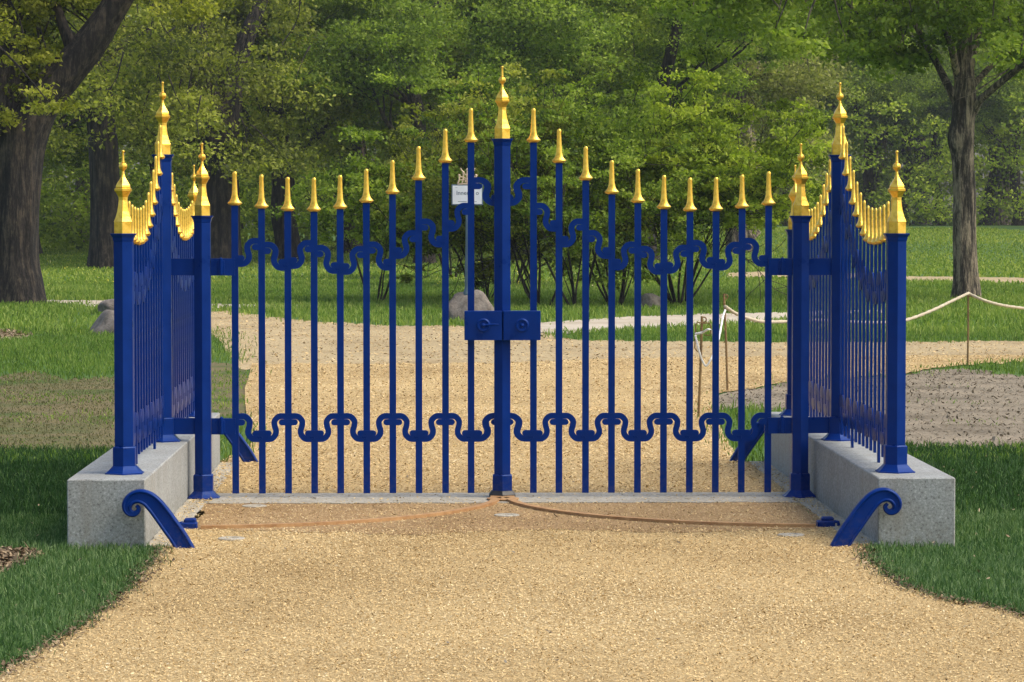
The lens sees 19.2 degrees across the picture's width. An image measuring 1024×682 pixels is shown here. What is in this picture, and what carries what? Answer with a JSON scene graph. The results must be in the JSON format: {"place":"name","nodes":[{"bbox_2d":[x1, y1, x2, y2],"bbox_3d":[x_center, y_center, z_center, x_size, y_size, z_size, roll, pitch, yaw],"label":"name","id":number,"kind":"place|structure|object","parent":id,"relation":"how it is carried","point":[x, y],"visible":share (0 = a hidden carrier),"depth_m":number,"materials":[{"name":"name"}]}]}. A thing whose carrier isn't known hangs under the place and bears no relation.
{"place":"outdoors","nodes":[
{"label":"outdoors","id":0,"kind":"place"},
{"bbox_2d":[0,371,114,450],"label":"dry grass","id":1,"kind":"structure","parent":0,"point":[33,388],"depth_m":27.49,"materials":[{"name":"plant"}]},
{"bbox_2d":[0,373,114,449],"bbox_3d":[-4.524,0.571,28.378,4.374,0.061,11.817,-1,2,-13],"label":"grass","id":2,"kind":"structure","parent":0,"point":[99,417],"depth_m":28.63,"materials":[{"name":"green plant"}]},
{"bbox_2d":[0,509,173,673],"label":"grass","id":3,"kind":"structure","parent":0,"point":[105,555],"depth_m":14.62,"materials":[{"name":"green plant"}]},
{"bbox_2d":[186,405,818,503],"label":"gravel","id":4,"kind":"structure","parent":0,"point":[592,425],"depth_m":21.81,"materials":[{"name":"beige gravel"}]},
{"bbox_2d":[0,354,1023,681],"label":"gravel path","id":5,"kind":"structure","parent":0,"point":[896,666],"depth_m":13.97,"materials":[{"name":"beige gravel"}]},
{"bbox_2d":[180,518,197,528],"bbox_3d":[-1.833,1.026,17.038,0.121,0.056,0.090,0,2,-1],"label":"gate catch","id":6,"kind":"object","parent":5,"relation":"on","point":[189,523],"visible":0.68,"depth_m":17.00,"materials":[{"name":"blue paint"}]},
{"bbox_2d":[218,536,244,540],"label":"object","id":7,"kind":"object","parent":5,"relation":"on","point":[233,538],"visible":1,"depth_m":16.40,"materials":[{"name":"stone"}]},
{"bbox_2d":[201,496,501,528],"bbox_3d":[-0.743,1.020,17.736,0.522,0.030,2.489,2,3,42],"label":"gate rail","id":8,"kind":"object","parent":5,"relation":"on","point":[493,500],"visible":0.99,"depth_m":17.30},
{"bbox_2d":[194,502,819,534],"bbox_3d":[-0.029,1.028,17.607,3.713,0.001,1.930,0,2,-1],"label":"worn strip","id":9,"kind":"object","parent":5,"relation":"on","point":[646,526],"visible":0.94,"depth_m":17.66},
{"bbox_2d":[242,504,266,506],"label":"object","id":10,"kind":"object","parent":9,"relation":"on","point":[256,505],"visible":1,"depth_m":18.27,"materials":[{"name":"stone"}]},
{"bbox_2d":[495,513,519,516],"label":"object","id":11,"kind":"object","parent":9,"relation":"on","point":[504,515],"visible":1,"depth_m":17.72,"materials":[{"name":"stone"}]},
{"bbox_2d":[127,429,925,679],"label":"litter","id":12,"kind":"object","parent":5,"relation":"on","point":[505,661],"visible":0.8,"depth_m":14.38,"materials":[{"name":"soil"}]},
{"bbox_2d":[503,496,815,526],"bbox_3d":[0.674,1.019,17.769,0.522,0.030,2.489,-2,3,-45],"label":"gate rail","id":13,"kind":"object","parent":5,"relation":"on","point":[512,500],"visible":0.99,"depth_m":17.35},
{"bbox_2d":[777,533,803,536],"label":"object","id":14,"kind":"object","parent":5,"relation":"on","point":[790,534],"visible":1,"depth_m":16.60,"materials":[{"name":"stone"}]},
{"bbox_2d":[0,277,1023,335],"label":"grass","id":15,"kind":"structure","parent":0,"point":[274,299],"depth_m":58.67,"materials":[{"name":"green plant"}]},
{"bbox_2d":[0,220,1023,671],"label":"ground","id":16,"kind":"structure","parent":0,"point":[1016,228],"depth_m":37.01,"materials":[{"name":"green plant"}]},
{"bbox_2d":[24,6,78,40],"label":"oak tree","id":17,"kind":"object","parent":16,"relation":"on","point":[53,27],"visible":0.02,"depth_m":116.72,"materials":[{"name":"green plant"}]},
{"bbox_2d":[90,309,113,333],"bbox_3d":[-5.929,-0.092,45.514,0.857,0.769,1.106,1,3,31],"label":"boulder","id":18,"kind":"object","parent":16,"relation":"on","point":[104,321],"visible":0.17,"depth_m":45.20,"materials":[{"name":"stone"}]},
{"bbox_2d":[98,299,113,311],"bbox_3d":[-7.121,-0.482,54.428,0.709,0.562,0.679,0,2,10],"label":"boulder","id":19,"kind":"object","parent":16,"relation":"on","point":[108,304],"visible":0.22,"depth_m":54.18,"materials":[{"name":"stone"}]},
{"bbox_2d":[39,17,192,253],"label":"beech tree","id":20,"kind":"object","parent":16,"relation":"on","point":[47,163],"visible":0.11,"depth_m":130.07,"materials":[{"name":"green plant"}]},
{"bbox_2d":[0,0,242,303],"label":"oak tree","id":21,"kind":"object","parent":16,"relation":"on","point":[33,105],"visible":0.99,"depth_m":61.04,"materials":[{"name":"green plant"}]},
{"bbox_2d":[65,7,217,241],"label":"ash tree","id":22,"kind":"object","parent":16,"relation":"on","point":[78,183],"depth_m":163.55,"materials":[{"name":"green plant"}]},
{"bbox_2d":[67,413,219,548],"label":"stone plinth","id":23,"kind":"structure","parent":16,"relation":"on","point":[96,494],"depth_m":16.09,"materials":[{"name":"stone"}]},
{"bbox_2d":[105,81,197,474],"bbox_3d":[-2.162,-0.492,18.750,0.202,2.231,4.953,0,2,-1],"label":"railing","id":24,"kind":"object","parent":23,"relation":"on","point":[154,381],"visible":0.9,"depth_m":18.06,"materials":[{"name":"blue metal"}]},
{"bbox_2d":[26,0,263,267],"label":"oak tree","id":25,"kind":"object","parent":16,"relation":"on","point":[95,87],"visible":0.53,"depth_m":100.27,"materials":[{"name":"green plant"}]},
{"bbox_2d":[122,489,194,547],"bbox_3d":[-1.871,0.967,16.014,0.390,0.367,0.055,0,2,-1],"label":"scroll guard","id":26,"kind":"object","parent":16,"relation":"on","point":[164,517],"visible":0.98,"depth_m":15.99,"materials":[{"name":"blue paint"}]},
{"bbox_2d":[47,300,284,307],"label":"footpath","id":27,"kind":"structure","parent":16,"relation":"on","point":[95,301],"depth_m":61.72,"materials":[{"name":"beige gravel"}]},
{"bbox_2d":[34,0,309,179],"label":"beech tree","id":28,"kind":"object","parent":16,"relation":"on","point":[175,157],"visible":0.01,"depth_m":133.88,"materials":[{"name":"green plant"}]},
{"bbox_2d":[146,462,231,548],"bbox_3d":[-1.947,1.009,18.816,0.149,0.066,5.450,0,2,-1],"label":"pavement strip","id":29,"kind":"object","parent":16,"relation":"on","point":[181,508],"visible":0.36,"depth_m":18.13,"materials":[{"name":"gravel"}]},
{"bbox_2d":[171,143,219,498],"bbox_3d":[-1.950,-0.127,18.785,0.300,2.207,0.208,1,3,25],"label":"gate post","id":30,"kind":"object","parent":29,"relation":"on","point":[198,266],"visible":1,"depth_m":18.74,"materials":[{"name":"blue metal"}]},
{"bbox_2d":[211,66,515,496],"bbox_3d":[-0.923,-0.369,18.771,1.890,2.676,0.217,0,2,-1],"label":"gate leaf","id":31,"kind":"object","parent":30,"relation":"attached to","point":[483,325],"visible":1,"depth_m":18.78,"materials":[{"name":"blue paint"},{"name":"gold paint"}]},
{"bbox_2d":[211,359,250,417],"bbox_3d":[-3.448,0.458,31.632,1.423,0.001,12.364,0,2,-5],"label":"bare soil","id":32,"kind":"structure","parent":16,"relation":"on","point":[224,367],"depth_m":30.86,"materials":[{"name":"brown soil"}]},
{"bbox_2d":[224,433,257,461],"bbox_3d":[-2.004,0.735,21.608,0.390,0.367,0.055,0,2,-1],"label":"scroll guard","id":33,"kind":"object","parent":16,"relation":"on","point":[246,454],"visible":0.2,"depth_m":21.59,"materials":[{"name":"blue paint"}]},
{"bbox_2d":[118,0,367,257],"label":"oak tree","id":34,"kind":"object","parent":16,"relation":"on","point":[237,70],"visible":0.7,"depth_m":106.68,"materials":[{"name":"green plant"}]},
{"bbox_2d":[172,51,348,237],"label":"beech tree","id":35,"kind":"object","parent":16,"relation":"on","point":[241,225],"depth_m":160.06,"materials":[{"name":"green plant"}]},
{"bbox_2d":[117,0,481,259],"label":"oak tree","id":36,"kind":"object","parent":16,"relation":"on","point":[278,190],"visible":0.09,"depth_m":114.81,"materials":[{"name":"green plant"}]},
{"bbox_2d":[227,29,459,253],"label":"beech tree","id":37,"kind":"object","parent":16,"relation":"on","point":[348,223],"visible":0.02,"depth_m":129.69,"materials":[{"name":"green plant"}]},
{"bbox_2d":[257,123,459,300],"bbox_3d":[-3.012,-2.588,61.563,3.680,3.737,4.437,-1,3,-24],"label":"shrub","id":38,"kind":"object","parent":16,"relation":"on","point":[353,187],"visible":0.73,"depth_m":61.45,"materials":[{"name":"green plant"}]},
{"bbox_2d":[252,0,636,263],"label":"young beech tree","id":39,"kind":"object","parent":16,"relation":"on","point":[353,48],"visible":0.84,"depth_m":106.89,"materials":[{"name":"green plant"}]},
{"bbox_2d":[363,93,550,277],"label":"shrub","id":40,"kind":"object","parent":16,"relation":"on","point":[437,135],"visible":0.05,"depth_m":85.20,"materials":[{"name":"green plant"}]},
{"bbox_2d":[345,76,581,298],"bbox_3d":[-0.683,-3.161,62.923,5.489,4.781,5.276,0,2,-1],"label":"shrub","id":41,"kind":"object","parent":16,"relation":"on","point":[484,274],"visible":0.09,"depth_m":62.80,"materials":[{"name":"green plant"}]},
{"bbox_2d":[340,7,590,167],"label":"oak tree","id":42,"kind":"object","parent":16,"relation":"on","point":[407,120],"depth_m":161.31,"materials":[{"name":"green plant"}]},
{"bbox_2d":[451,168,482,294],"bbox_3d":[-0.751,-1.813,50.689,0.529,2.177,0.150,0,2,-1],"label":"sign post","id":43,"kind":"object","parent":16,"relation":"on","point":[459,193],"visible":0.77,"depth_m":50.64,"materials":[{"name":"metal"}]},
{"bbox_2d":[449,289,493,321],"bbox_3d":[-0.619,-0.350,50.757,0.717,1.033,0.863,2,3,41],"label":"boulder","id":44,"kind":"object","parent":16,"relation":"on","point":[458,303],"visible":0.24,"depth_m":50.57,"materials":[{"name":"stone"}]},
{"bbox_2d":[343,5,619,247],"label":"oak tree","id":45,"kind":"object","parent":16,"relation":"on","point":[430,107],"depth_m":138.73,"materials":[{"name":"green plant"}]},
{"bbox_2d":[205,492,799,503],"bbox_3d":[-0.061,1.008,18.827,3.657,0.068,0.708,0,2,-1],"label":"threshold","id":46,"kind":"object","parent":16,"relation":"on","point":[576,497],"visible":0.47,"depth_m":18.82,"materials":[{"name":"stone"}]},
{"bbox_2d":[783,143,831,497],"bbox_3d":[1.828,-0.130,18.874,0.300,2.207,0.208,-1,3,-28],"label":"gate post","id":47,"kind":"object","parent":46,"relation":"on","point":[804,266],"visible":1,"depth_m":18.83,"materials":[{"name":"blue metal"}]},
{"bbox_2d":[503,108,792,492],"bbox_3d":[0.842,-0.248,18.789,1.812,2.394,0.140,0,2,-1],"label":"gate leaf","id":48,"kind":"object","parent":47,"relation":"attached to","point":[521,325],"visible":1,"depth_m":18.83,"materials":[{"name":"blue paint"}]},
{"bbox_2d":[0,325,1023,463],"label":"grass","id":49,"kind":"structure","parent":16,"relation":"on","point":[65,349],"depth_m":38.27,"materials":[{"name":"green plant"}]},
{"bbox_2d":[0,439,1023,516],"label":"grass","id":50,"kind":"structure","parent":16,"relation":"on","point":[14,499],"depth_m":20.39,"materials":[{"name":"green plant"}]},
{"bbox_2d":[0,542,1023,678],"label":"edge soil","id":51,"kind":"structure","parent":16,"relation":"on","point":[173,559],"depth_m":13.82,"materials":[{"name":"brown soil"}]},
{"bbox_2d":[366,31,665,284],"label":"shrub","id":52,"kind":"object","parent":16,"relation":"on","point":[587,81],"visible":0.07,"depth_m":74.83,"materials":[{"name":"green plant"}]},
{"bbox_2d":[347,0,691,256],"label":"beech tree","id":53,"kind":"object","parent":16,"relation":"on","point":[634,8],"visible":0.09,"depth_m":112.97,"materials":[{"name":"green plant"}]},
{"bbox_2d":[400,62,660,305],"bbox_3d":[0.192,-3.007,59.064,4.906,4.897,5.395,-1,3,-32],"label":"shrub","id":54,"kind":"object","parent":16,"relation":"on","point":[460,160],"visible":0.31,"depth_m":58.34,"materials":[{"name":"green plant"}]},
{"bbox_2d":[39,54,1023,251],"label":"undergrowth","id":55,"kind":"object","parent":16,"relation":"on","point":[55,231],"visible":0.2,"depth_m":192.90,"materials":[{"name":"green plant"}]},
{"bbox_2d":[41,107,1023,229],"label":"wood","id":56,"kind":"object","parent":16,"relation":"on","point":[850,151],"visible":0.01,"depth_m":268.09,"materials":[{"name":"green plant"}]},
{"bbox_2d":[423,68,707,304],"bbox_3d":[1.127,-2.942,58.304,6.035,4.720,6.310,0,2,-1],"label":"shrub","id":57,"kind":"object","parent":16,"relation":"on","point":[548,152],"visible":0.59,"depth_m":57.65,"materials":[{"name":"green plant"}]},
{"bbox_2d":[427,3,733,250],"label":"beech tree","id":58,"kind":"object","parent":16,"relation":"on","point":[590,72],"depth_m":126.15,"materials":[{"name":"green plant"}]},
{"bbox_2d":[475,64,739,305],"bbox_3d":[1.782,-3.006,59.309,5.659,4.761,4.542,0,2,-1],"label":"shrub","id":59,"kind":"object","parent":16,"relation":"on","point":[625,203],"visible":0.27,"depth_m":58.85,"materials":[{"name":"green plant"}]},
{"bbox_2d":[434,0,829,259],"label":"young beech tree","id":60,"kind":"object","parent":16,"relation":"on","point":[668,59],"visible":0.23,"depth_m":115.02,"materials":[{"name":"green plant"}]},
{"bbox_2d":[641,293,659,306],"bbox_3d":[2.666,-0.644,58.752,0.492,0.583,0.446,-2,3,-41],"label":"boulder","id":61,"kind":"object","parent":16,"relation":"on","point":[650,299],"visible":0.39,"depth_m":58.61,"materials":[{"name":"stone"}]},
{"bbox_2d":[509,31,851,304],"bbox_3d":[3.228,-3.401,60.226,7.168,5.641,6.352,0,2,-1],"label":"shrub","id":62,"kind":"object","parent":16,"relation":"on","point":[775,157],"visible":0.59,"depth_m":59.00,"materials":[{"name":"green plant"}]},
{"bbox_2d":[609,44,790,209],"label":"ash tree","id":63,"kind":"object","parent":16,"relation":"on","point":[755,131],"visible":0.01,"depth_m":145.54,"materials":[{"name":"green plant"}]},
{"bbox_2d":[697,316,706,416],"bbox_3d":[1.658,0.271,26.395,0.086,0.976,0.027,0,2,-1],"label":"rope stake","id":64,"kind":"object","parent":16,"relation":"on","point":[700,365],"visible":0.98,"depth_m":26.39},
{"bbox_2d":[694,322,710,351],"bbox_3d":[1.664,-0.031,26.371,0.149,0.274,0.011,0,2,-1],"label":"wire bracket","id":65,"kind":"object","parent":64,"relation":"attached to","point":[704,334],"visible":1,"depth_m":26.37,"materials":[{"name":"metal"}]},
{"bbox_2d":[694,335,711,366],"bbox_3d":[1.677,0.086,26.365,0.175,0.281,0.024,-1,2,-12],"label":"barrier tape","id":66,"kind":"object","parent":65,"relation":"hanging from","point":[704,364],"visible":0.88,"depth_m":26.35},
{"bbox_2d":[695,309,725,339],"bbox_3d":[1.918,-0.087,28.260,0.150,0.296,4.160,0,2,8],"label":"barrier tape","id":67,"kind":"object","parent":65,"relation":"attached to","point":[707,329],"visible":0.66,"depth_m":29.62,"materials":[{"name":"white plastic"}]},
{"bbox_2d":[541,310,881,333],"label":"footpath","id":68,"kind":"structure","parent":16,"relation":"on","point":[620,321],"depth_m":50.69,"materials":[{"name":"beige gravel"}]},
{"bbox_2d":[723,294,728,391],"bbox_3d":[2.149,0.058,30.385,0.066,1.070,0.027,0,2,-1],"label":"rope stake","id":69,"kind":"object","parent":16,"relation":"on","point":[726,352],"visible":0.99,"depth_m":30.38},
{"bbox_2d":[724,292,969,323],"bbox_3d":[3.745,-0.316,33.009,0.073,0.315,6.220,1,3,31],"label":"rope","id":70,"kind":"object","parent":69,"relation":"attached to","point":[729,309],"visible":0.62,"depth_m":33.89,"materials":[{"name":"beige fabric"}]},
{"bbox_2d":[729,422,763,460],"bbox_3d":[1.750,0.731,21.696,0.390,0.367,0.055,0,2,-1],"label":"scroll guard","id":71,"kind":"object","parent":16,"relation":"on","point":[749,446],"visible":0.27,"depth_m":21.67,"materials":[{"name":"blue paint"}]},
{"bbox_2d":[682,21,863,251],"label":"oak tree","id":72,"kind":"object","parent":16,"relation":"on","point":[805,80],"visible":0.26,"depth_m":124.98,"materials":[{"name":"green plant"}]},
{"bbox_2d":[746,20,838,223],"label":"ash tree","id":73,"kind":"object","parent":16,"relation":"on","point":[749,131],"visible":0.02,"depth_m":192.94,"materials":[{"name":"green plant"}]},
{"bbox_2d":[750,461,876,545],"bbox_3d":[1.825,1.005,18.911,0.149,0.066,5.442,0,2,-1],"label":"pavement strip","id":74,"kind":"object","parent":16,"relation":"on","point":[837,517],"visible":0.34,"depth_m":18.32,"materials":[{"name":"stone"}]},
{"bbox_2d":[816,516,839,526],"bbox_3d":[1.791,1.022,17.124,0.131,0.056,0.090,0,2,-1],"label":"gate catch","id":75,"kind":"object","parent":74,"relation":"on","point":[826,521],"visible":1,"depth_m":17.08,"materials":[{"name":"blue paint"}]},
{"bbox_2d":[712,0,920,225],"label":"young beech tree","id":76,"kind":"object","parent":16,"relation":"on","point":[866,79],"visible":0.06,"depth_m":199.16,"materials":[{"name":"green plant"}]},
{"bbox_2d":[777,20,863,208],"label":"ash tree","id":77,"kind":"object","parent":16,"relation":"on","point":[808,111],"depth_m":201.96,"materials":[{"name":"green plant"}]},
{"bbox_2d":[636,0,1023,298],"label":"linden tree","id":78,"kind":"object","parent":16,"relation":"on","point":[876,29],"visible":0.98,"depth_m":63.37,"materials":[{"name":"green plant"}]},
{"bbox_2d":[758,110,944,165],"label":"beech tree","id":79,"kind":"object","parent":16,"relation":"on","point":[856,142],"depth_m":244.79,"materials":[{"name":"green plant"}]},
{"bbox_2d":[771,412,954,546],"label":"stone plinth","id":80,"kind":"structure","parent":16,"relation":"on","point":[845,478],"depth_m":16.53,"materials":[{"name":"stone"}]},
{"bbox_2d":[779,82,914,473],"bbox_3d":[2.041,-0.496,18.849,0.202,2.231,4.953,0,2,-1],"label":"railing","id":81,"kind":"object","parent":80,"relation":"on","point":[833,233],"visible":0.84,"depth_m":18.08,"materials":[{"name":"blue metal"}]},
{"bbox_2d":[829,487,901,546],"bbox_3d":[1.883,0.963,16.103,0.390,0.367,0.055,0,2,-1],"label":"scroll guard","id":82,"kind":"object","parent":16,"relation":"on","point":[858,517],"visible":0.98,"depth_m":16.08,"materials":[{"name":"blue paint"}]},
{"bbox_2d":[727,272,1023,282],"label":"footpath","id":83,"kind":"structure","parent":16,"relation":"on","point":[995,279],"depth_m":86.23,"materials":[{"name":"beige gravel"}]},
{"bbox_2d":[769,5,992,224],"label":"young beech tree","id":84,"kind":"object","parent":16,"relation":"on","point":[908,148],"depth_m":215.34,"materials":[{"name":"green plant"}]},
{"bbox_2d":[791,17,981,216],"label":"young beech tree","id":85,"kind":"object","parent":16,"relation":"on","point":[890,89],"visible":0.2,"depth_m":202.12,"materials":[{"name":"green plant"}]},
{"bbox_2d":[815,97,996,223],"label":"beech tree","id":86,"kind":"object","parent":16,"relation":"on","point":[916,139],"visible":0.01,"depth_m":233.93,"materials":[{"name":"green plant"}]},
{"bbox_2d":[817,0,1018,224],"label":"ash tree","id":87,"kind":"object","parent":16,"relation":"on","point":[884,142],"visible":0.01,"depth_m":218.87,"materials":[{"name":"green plant"}]},
{"bbox_2d":[846,0,1023,225],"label":"young beech tree","id":88,"kind":"object","parent":16,"relation":"on","point":[1001,101],"visible":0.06,"depth_m":205.14,"materials":[{"name":"green plant"}]},
{"bbox_2d":[887,113,1017,222],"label":"beech tree","id":89,"kind":"object","parent":16,"relation":"on","point":[926,147],"depth_m":254.00,"materials":[{"name":"green plant"}]},
{"bbox_2d":[891,1,1023,224],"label":"ash tree","id":90,"kind":"object","parent":16,"relation":"on","point":[1000,221],"visible":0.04,"depth_m":223.81,"materials":[{"name":"green plant"}]},
{"bbox_2d":[896,0,1023,225],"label":"young beech tree","id":91,"kind":"object","parent":16,"relation":"on","point":[931,81],"visible":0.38,"depth_m":202.38,"materials":[{"name":"green plant"}]},
{"bbox_2d":[900,16,1023,224],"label":"young beech tree","id":92,"kind":"object","parent":16,"relation":"on","point":[987,189],"visible":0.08,"depth_m":212.85,"materials":[{"name":"green plant"}]},
{"bbox_2d":[967,295,970,364],"bbox_3d":[5.397,-0.102,35.680,0.058,0.951,0.027,0,2,-1],"label":"rope stake","id":93,"kind":"object","parent":16,"relation":"on","point":[968,296],"visible":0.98,"depth_m":35.67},
{"bbox_2d":[969,293,1023,308],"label":"rope","id":94,"kind":"object","parent":93,"relation":"attached to","point":[996,303],"visible":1,"depth_m":36.18,"materials":[{"name":"beige fabric"}]},
{"bbox_2d":[975,104,1023,147],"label":"beech tree","id":95,"kind":"object","parent":16,"relation":"on","point":[1013,119],"visible":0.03,"depth_m":217.50,"materials":[{"name":"green plant"}]},
{"bbox_2d":[0,544,1023,673],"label":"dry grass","id":96,"kind":"structure","parent":0,"point":[175,560],"depth_m":13.78,"materials":[{"name":"green plant"}]},
{"bbox_2d":[39,226,1023,284],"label":"grass","id":97,"kind":"structure","parent":0,"point":[931,269],"depth_m":108.16,"materials":[{"name":"green plant"}]},
{"bbox_2d":[43,16,1023,225],"label":"sky","id":98,"kind":"structure","parent":0,"point":[1021,172],"materials":[{"name":"white"}]},
{"bbox_2d":[211,310,1023,369],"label":"dirt path","id":99,"kind":"structure","parent":0,"point":[543,356],"depth_m":40.79,"materials":[{"name":"beige gravel"}]},
{"bbox_2d":[245,354,1022,406],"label":"gravel","id":100,"kind":"structure","parent":0,"point":[571,367],"depth_m":32.44,"materials":[{"name":"beige gravel"}]},
{"bbox_2d":[719,368,1023,447],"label":"bare soil","id":101,"kind":"structure","parent":0,"point":[951,426],"depth_m":28.17,"materials":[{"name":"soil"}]},
{"bbox_2d":[806,506,1023,618],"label":"grass","id":102,"kind":"structure","parent":0,"point":[959,580],"depth_m":15.31,"materials":[{"name":"green plant"}]},
{"label":"mulch","id":103,"kind":"structure","parent":0,"visible":0},
{"bbox_2d":[0,542,43,571],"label":"mulch chips","id":104,"kind":"object","parent":103,"relation":"on","point":[8,554],"visible":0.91,"depth_m":15.57,"materials":[{"name":"brown wood"}]},
{"label":"mulch","id":105,"kind":"structure","parent":0,"visible":0},
{"bbox_2d":[0,328,32,338],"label":"mulch chips","id":106,"kind":"object","parent":105,"relation":"on","point":[3,333],"visible":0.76,"depth_m":44.83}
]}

